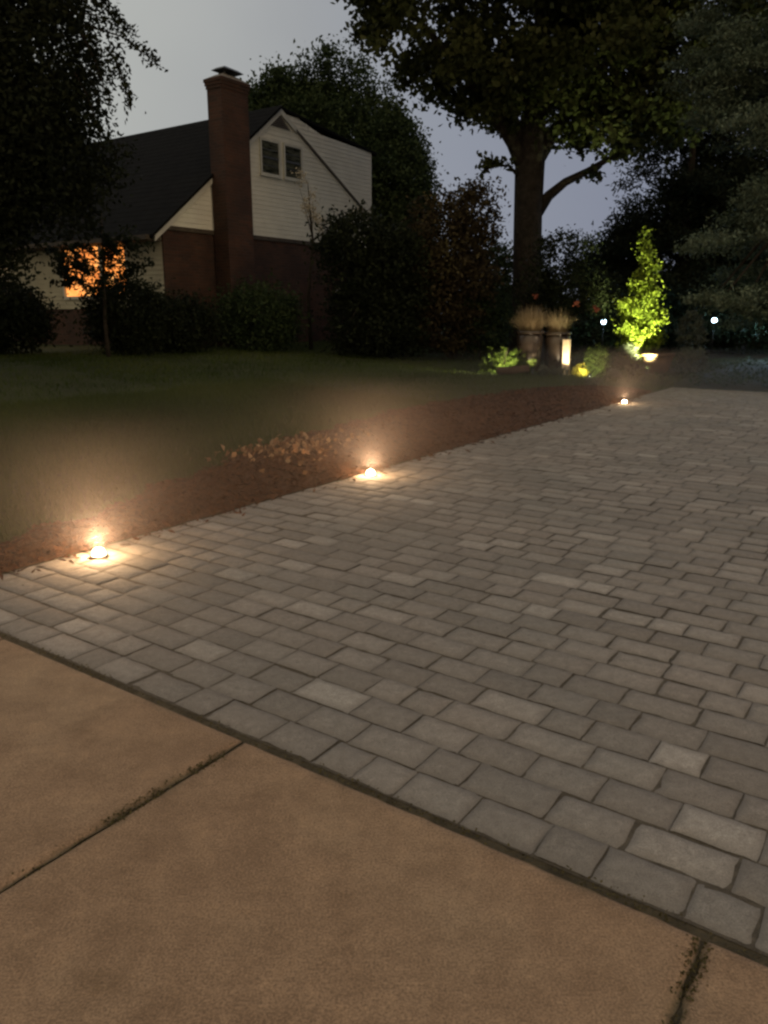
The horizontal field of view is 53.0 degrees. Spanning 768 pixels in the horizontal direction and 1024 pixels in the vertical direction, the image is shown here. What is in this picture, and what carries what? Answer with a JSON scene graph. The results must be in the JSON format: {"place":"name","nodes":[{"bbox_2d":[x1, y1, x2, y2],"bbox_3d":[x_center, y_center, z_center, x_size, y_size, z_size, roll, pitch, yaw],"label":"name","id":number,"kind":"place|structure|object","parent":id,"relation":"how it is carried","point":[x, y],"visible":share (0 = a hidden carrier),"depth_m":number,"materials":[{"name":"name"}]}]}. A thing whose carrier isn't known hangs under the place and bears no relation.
{"place":"outdoors","nodes":[
{"label":"outdoors","id":0,"kind":"place"},
{"bbox_2d":[0,640,242,893],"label":"sidewalk","id":1,"kind":"structure","parent":0,"point":[82,754],"depth_m":2.61,"materials":[{"name":"concrete"}]},
{"bbox_2d":[0,385,651,579],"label":"mulch ground","id":2,"kind":"structure","parent":0,"point":[45,557],"depth_m":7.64,"materials":[{"name":"brown wood"}]},
{"bbox_2d":[190,428,377,474],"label":"dry leaves","id":3,"kind":"object","parent":2,"relation":"on","point":[285,444],"visible":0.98,"depth_m":7.44,"materials":[{"name":"brown plant"}]},
{"bbox_2d":[0,743,700,1023],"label":"sidewalk","id":4,"kind":"structure","parent":0,"point":[245,883],"depth_m":1.87,"materials":[{"name":"concrete"}]},
{"bbox_2d":[0,387,767,956],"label":"driveway","id":5,"kind":"structure","parent":0,"point":[546,643],"depth_m":3.61,"materials":[{"name":"grey stone"}]},
{"bbox_2d":[89,547,108,559],"bbox_3d":[-1.752,0.251,4.728,0.114,0.066,0.114,10,17,34],"label":"driveway lamp","id":6,"kind":"object","parent":5,"relation":"on","point":[99,553],"visible":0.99,"depth_m":4.70,"materials":[{"name":"beige"}]},
{"bbox_2d":[365,470,376,476],"bbox_3d":[-0.123,-0.356,7.074,0.114,0.066,0.114,10,18,34],"label":"driveway lamp","id":7,"kind":"object","parent":5,"relation":"on","point":[370,473],"visible":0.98,"depth_m":7.04,"materials":[{"name":"beige"}]},
{"bbox_2d":[0,326,767,574],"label":"lawn","id":8,"kind":"structure","parent":0,"point":[754,386],"depth_m":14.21,"materials":[{"name":"green plant"}]},
{"bbox_2d":[0,268,77,356],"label":"leafy shrub","id":9,"kind":"object","parent":8,"relation":"on","point":[34,327],"visible":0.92,"depth_m":16.00,"materials":[{"name":"green plant"}]},
{"bbox_2d":[0,0,167,320],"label":"drooping tree","id":10,"kind":"object","parent":8,"relation":"on","point":[44,130],"visible":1,"depth_m":11.03,"materials":[{"name":"green plant"}]},
{"bbox_2d":[41,213,154,356],"bbox_3d":[-5.710,-4.467,15.676,2.376,3.102,1.115,0,14,0],"label":"thin tree","id":11,"kind":"object","parent":8,"relation":"on","point":[109,244],"visible":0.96,"depth_m":15.43,"materials":[{"name":"green plant"}]},
{"bbox_2d":[66,264,182,355],"bbox_3d":[-5.517,-4.343,16.664,2.455,1.954,2.316,0,14,0],"label":"leafy shrub","id":12,"kind":"object","parent":8,"relation":"on","point":[147,306],"visible":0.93,"depth_m":16.31,"materials":[{"name":"green plant"}]},
{"bbox_2d":[136,276,233,354],"bbox_3d":[-4.701,-4.538,17.744,2.432,1.786,2.124,0,14,0],"label":"leafy shrub","id":13,"kind":"object","parent":8,"relation":"on","point":[185,339],"visible":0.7,"depth_m":17.54,"materials":[{"name":"green plant"}]},
{"bbox_2d":[0,66,376,347],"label":"house","id":14,"kind":"structure","parent":8,"relation":"on","point":[215,200],"depth_m":20.79,"materials":[{"name":"brick"}]},
{"bbox_2d":[59,246,129,299],"bbox_3d":[-7.593,-6.410,20.192,2.834,1.600,0.110,10,18,34],"label":"window","id":15,"kind":"structure","parent":14,"relation":"in","point":[74,294],"depth_m":20.42,"materials":[{"name":"orange"}]},
{"bbox_2d":[259,137,282,179],"bbox_3d":[-3.084,-9.609,20.940,0.080,0.950,0.840,10,18,34],"label":"window","id":16,"kind":"structure","parent":14,"relation":"in","point":[270,160],"depth_m":20.93,"materials":[{"name":"white glass"}]},
{"bbox_2d":[283,143,304,183],"bbox_3d":[-2.552,-9.810,21.676,0.080,0.950,0.840,10,18,34],"label":"window","id":17,"kind":"structure","parent":14,"relation":"in","point":[292,154],"depth_m":21.65,"materials":[{"name":"white glass"}]},
{"bbox_2d":[208,267,313,352],"bbox_3d":[-3.089,-4.959,18.933,2.790,2.062,2.342,0,14,0],"label":"evergreen bush","id":18,"kind":"object","parent":8,"relation":"on","point":[281,310],"visible":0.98,"depth_m":18.62,"materials":[{"name":"green plant"}]},
{"bbox_2d":[290,167,362,349],"bbox_3d":[-1.359,-6.353,19.663,1.923,4.560,0.724,0,14,0],"label":"blossom tree","id":19,"kind":"object","parent":8,"relation":"on","point":[308,207],"visible":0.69,"depth_m":19.42,"materials":[{"name":"brown plant"}]},
{"bbox_2d":[239,33,448,299],"bbox_3d":[-1.903,-12.711,31.466,9.452,11.355,7.716,0,14,0],"label":"evergreen tree","id":20,"kind":"object","parent":8,"relation":"on","point":[401,167],"visible":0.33,"depth_m":29.05,"materials":[{"name":"green plant"}]},
{"bbox_2d":[298,195,450,362],"bbox_3d":[-0.219,-5.359,18.401,3.651,4.109,3.208,0,14,0],"label":"bush","id":21,"kind":"object","parent":8,"relation":"on","point":[375,264],"visible":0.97,"depth_m":17.98,"materials":[{"name":"green plant"}]},
{"bbox_2d":[388,170,510,359],"bbox_3d":[1.518,-5.910,18.823,3.268,4.585,2.889,0,14,0],"label":"copper tree","id":22,"kind":"object","parent":8,"relation":"on","point":[466,233],"visible":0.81,"depth_m":18.37,"materials":[{"name":"red plant"}]},
{"bbox_2d":[324,280,607,349],"bbox_3d":[2.469,-5.869,22.855,8.574,2.210,2.340,0,14,0],"label":"hedge","id":23,"kind":"object","parent":8,"relation":"on","point":[596,329],"visible":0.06,"depth_m":22.61,"materials":[{"name":"green plant"}]},
{"bbox_2d":[442,278,524,360],"bbox_3d":[2.484,-4.862,19.280,1.983,2.151,1.956,8,17,29],"label":"evergreen bush","id":24,"kind":"object","parent":8,"relation":"on","point":[496,341],"visible":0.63,"depth_m":19.07,"materials":[{"name":"green plant"}]},
{"bbox_2d":[478,346,537,373],"bbox_3d":[2.644,-3.226,16.334,1.342,0.596,0.490,0,14,0],"label":"juniper","id":25,"kind":"object","parent":8,"relation":"on","point":[515,361],"visible":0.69,"depth_m":16.32,"materials":[{"name":"green plant"}]},
{"bbox_2d":[460,231,557,329],"bbox_3d":[5.415,-10.162,34.700,5.568,4.800,4.214,0,14,0],"label":"tree","id":26,"kind":"object","parent":8,"relation":"on","point":[507,265],"visible":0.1,"depth_m":33.57,"materials":[{"name":"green plant"}]},
{"bbox_2d":[496,365,529,374],"bbox_3d":[2.658,-2.931,15.865,0.675,0.208,0.159,1,15,6],"label":"log","id":27,"kind":"object","parent":8,"relation":"on","point":[511,370],"visible":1,"depth_m":15.81,"materials":[{"name":"brown wood"}]},
{"bbox_2d":[516,330,544,370],"bbox_3d":[3.163,-3.502,16.757,0.604,0.872,0.604,0,14,0],"label":"planter","id":28,"kind":"object","parent":8,"relation":"on","point":[530,343],"visible":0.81,"depth_m":16.51,"materials":[{"name":"brown ceramic"}]},
{"bbox_2d":[537,362,553,374],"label":"ground plant","id":29,"kind":"object","parent":8,"relation":"on","point":[544,370],"visible":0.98,"depth_m":16.16,"materials":[{"name":"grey plant"}]},
{"bbox_2d":[330,0,767,360],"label":"shade tree","id":30,"kind":"object","parent":8,"relation":"on","point":[572,51],"visible":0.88,"depth_m":17.70,"materials":[{"name":"green plant"}]},
{"bbox_2d":[544,331,571,369],"bbox_3d":[3.786,-3.512,16.909,0.604,0.872,0.604,0,14,0],"label":"planter","id":31,"kind":"object","parent":8,"relation":"on","point":[553,343],"visible":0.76,"depth_m":16.67,"materials":[{"name":"brown ceramic"}]},
{"bbox_2d":[550,365,567,375],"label":"ground plant","id":32,"kind":"object","parent":8,"relation":"on","point":[558,370],"visible":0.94,"depth_m":16.17,"materials":[{"name":"grey plant"}]},
{"bbox_2d":[562,339,570,374],"bbox_3d":[3.919,-3.285,16.559,0.150,0.840,0.120,6,16,27],"label":"path light","id":33,"kind":"object","parent":8,"relation":"on","point":[566,350],"visible":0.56,"depth_m":16.49,"materials":[{"name":"white glass"}]},
{"bbox_2d":[501,224,636,327],"bbox_3d":[4.326,-5.112,18.194,3.225,3.298,2.220,0,14,0],"label":"red maple","id":34,"kind":"object","parent":8,"relation":"on","point":[547,288],"visible":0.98,"depth_m":17.87,"materials":[{"name":"green plant"}]},
{"bbox_2d":[570,363,588,376],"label":"yellow flower","id":35,"kind":"object","parent":8,"relation":"on","point":[580,371],"visible":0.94,"depth_m":16.30,"materials":[{"name":"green plant"}]},
{"bbox_2d":[582,375,604,385],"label":"ground plant","id":36,"kind":"object","parent":8,"relation":"on","point":[592,381],"visible":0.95,"depth_m":14.36,"materials":[{"name":"grey plant"}]},
{"bbox_2d":[582,343,611,375],"bbox_3d":[4.588,-3.260,16.470,0.692,0.721,0.629,0,14,0],"label":"boxwood","id":37,"kind":"object","parent":8,"relation":"on","point":[600,355],"visible":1,"depth_m":16.39,"materials":[{"name":"green plant"}]},
{"bbox_2d":[613,342,641,371],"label":"boxwood","id":38,"kind":"object","parent":8,"relation":"on","point":[621,361],"visible":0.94,"depth_m":17.43,"materials":[{"name":"green plant"}]},
{"bbox_2d":[611,226,670,369],"bbox_3d":[5.873,-4.838,17.582,1.369,3.197,1.169,0,14,0],"label":"young tree","id":39,"kind":"object","parent":8,"relation":"on","point":[643,319],"visible":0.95,"depth_m":17.41,"materials":[{"name":"green plant"}]},
{"bbox_2d":[540,350,767,387],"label":"ground cover","id":40,"kind":"object","parent":8,"relation":"on","point":[736,372],"visible":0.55,"depth_m":16.83,"materials":[{"name":"green plant"}]},
{"bbox_2d":[544,259,767,355],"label":"hedge","id":41,"kind":"object","parent":8,"relation":"on","point":[732,348],"visible":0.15,"depth_m":23.40,"materials":[{"name":"green plant"}]},
{"bbox_2d":[545,68,767,350],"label":"spruce tree","id":42,"kind":"object","parent":8,"relation":"on","point":[679,197],"visible":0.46,"depth_m":22.87,"materials":[{"name":"green plant"}]},
{"bbox_2d":[641,352,675,373],"bbox_3d":[6.142,-3.347,17.313,0.744,0.452,0.744,0,14,0],"label":"bowl pot","id":43,"kind":"object","parent":8,"relation":"on","point":[659,362],"visible":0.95,"depth_m":17.08,"materials":[{"name":"ceramic"}]},
{"bbox_2d":[674,347,708,374],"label":"grey shrub","id":44,"kind":"object","parent":8,"relation":"on","point":[684,356],"visible":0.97,"depth_m":17.16,"materials":[{"name":"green plant"}]},
{"bbox_2d":[672,310,711,370],"bbox_3d":[7.236,-4.058,18.148,0.786,1.473,0.827,-10,18,-34],"label":"grey shrub","id":45,"kind":"object","parent":8,"relation":"on","point":[684,337],"visible":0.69,"depth_m":18.05,"materials":[{"name":"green plant"}]},
{"bbox_2d":[653,0,767,335],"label":"layered tree","id":46,"kind":"object","parent":8,"relation":"on","point":[715,91],"visible":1,"depth_m":14.40,"materials":[{"name":"green plant"}]},
{"bbox_2d":[655,18,767,344],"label":"dark tree","id":47,"kind":"object","parent":8,"relation":"on","point":[720,156],"visible":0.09,"depth_m":23.80,"materials":[{"name":"green plant"}]},
{"bbox_2d":[710,318,716,358],"bbox_3d":[9.163,-4.767,21.491,0.136,1.268,0.136,0,14,0],"label":"garden lamp","id":48,"kind":"object","parent":8,"relation":"on","point":[714,320],"visible":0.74,"depth_m":21.42,"materials":[{"name":"white"}]},
{"bbox_2d":[0,633,767,1023],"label":"dirt","id":49,"kind":"structure","parent":0,"point":[714,939],"depth_m":2.22,"materials":[{"name":"black soil"}]},
{"bbox_2d":[0,632,760,1023],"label":"moss","id":50,"kind":"object","parent":49,"relation":"on","point":[690,952],"visible":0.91,"depth_m":2.19,"materials":[{"name":"green plant"}]},
{"bbox_2d":[16,0,767,313],"label":"sky","id":51,"kind":"structure","parent":0,"point":[191,38],"materials":[{"name":"grey"}]},
{"bbox_2d":[509,306,554,330],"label":"dry grass","id":52,"kind":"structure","parent":0,"point":[532,321],"depth_m":16.45,"materials":[{"name":"beige plant"}]},
{"bbox_2d":[544,308,579,331],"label":"dry grass","id":53,"kind":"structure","parent":0,"point":[555,326],"depth_m":16.64,"materials":[{"name":"beige plant"}]},
{"bbox_2d":[679,942,767,1023],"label":"sidewalk","id":54,"kind":"structure","parent":0,"point":[735,991],"depth_m":1.69,"materials":[{"name":"concrete"}]}
]}

